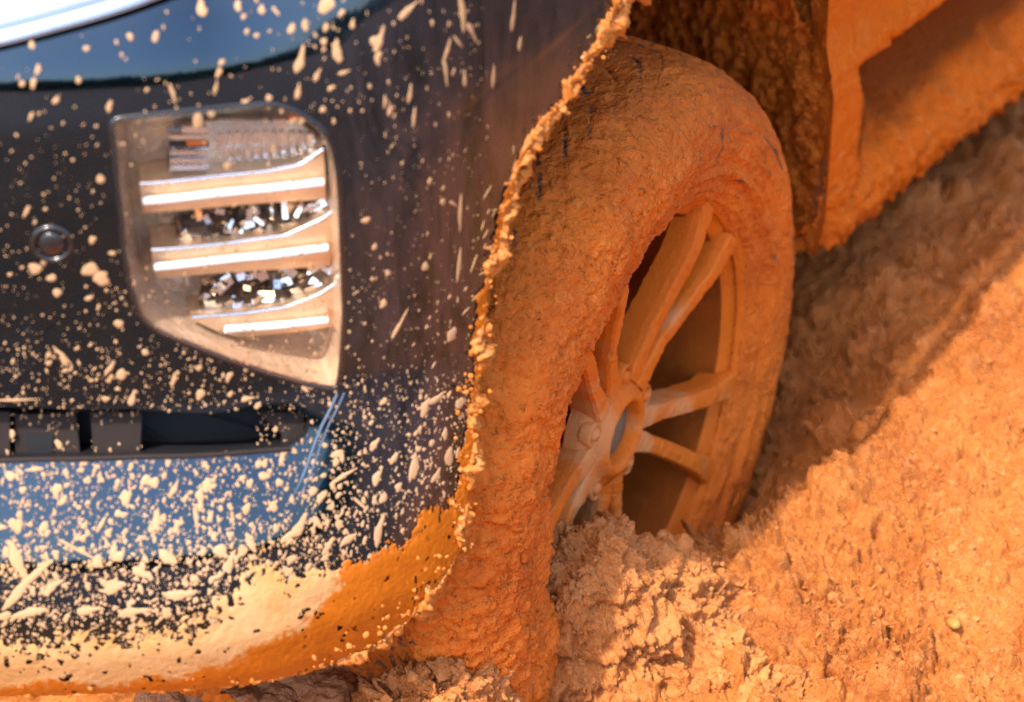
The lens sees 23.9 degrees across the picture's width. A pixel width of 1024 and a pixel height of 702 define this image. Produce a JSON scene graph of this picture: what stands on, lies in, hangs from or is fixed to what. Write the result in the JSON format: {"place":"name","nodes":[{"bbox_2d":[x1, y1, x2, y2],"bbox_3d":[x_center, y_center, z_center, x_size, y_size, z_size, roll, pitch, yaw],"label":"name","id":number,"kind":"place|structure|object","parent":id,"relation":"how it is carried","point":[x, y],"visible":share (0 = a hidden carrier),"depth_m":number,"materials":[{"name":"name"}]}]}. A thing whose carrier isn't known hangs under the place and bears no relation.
{"place":"outdoors","nodes":[
{"label":"outdoors","id":0,"kind":"place"},
{"bbox_2d":[0,92,1023,701],"bbox_3d":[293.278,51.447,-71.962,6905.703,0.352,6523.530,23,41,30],"label":"ground","id":1,"kind":"structure","parent":0,"point":[828,492],"depth_m":2.51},
{"bbox_2d":[133,691,208,701],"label":"mud clod","id":2,"kind":"object","parent":1,"relation":"on","point":[169,696],"visible":0.17,"depth_m":2.15,"materials":[{"name":"brown soil"}]},
{"bbox_2d":[209,684,259,701],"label":"mud clod","id":3,"kind":"object","parent":1,"relation":"on","point":[249,693],"visible":0.21,"depth_m":2.15,"materials":[{"name":"brown soil"}]},
{"bbox_2d":[255,680,300,701],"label":"mud clod","id":4,"kind":"object","parent":1,"relation":"on","point":[275,691],"visible":0.27,"depth_m":2.15,"materials":[{"name":"brown soil"}]},
{"bbox_2d":[277,663,357,701],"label":"mud clod","id":5,"kind":"object","parent":4,"relation":"on","point":[333,683],"visible":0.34,"depth_m":2.15,"materials":[{"name":"brown soil"}]},
{"bbox_2d":[0,0,1023,701],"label":"car","id":6,"kind":"object","parent":1,"relation":"on","point":[368,340],"visible":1,"depth_m":1.91,"materials":[{"name":"blue paint"}]},
{"bbox_2d":[352,510,813,701],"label":"mud heap","id":7,"kind":"object","parent":1,"relation":"on","point":[639,624],"visible":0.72,"depth_m":2.28,"materials":[{"name":"orange soil"}]},
{"bbox_2d":[351,168,1023,701],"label":"loose crumbs","id":8,"kind":"object","parent":1,"relation":"on","point":[831,596],"visible":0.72,"depth_m":2.38,"materials":[{"name":"orange soil"}]},
{"bbox_2d":[947,617,960,629],"bbox_3d":[0.429,0.264,2.348,0.012,0.012,0.018,5,19,-23],"label":"pebble","id":9,"kind":"object","parent":1,"relation":"on","point":[954,623],"visible":1,"depth_m":2.34,"materials":[{"name":"orange stone"}]}
]}

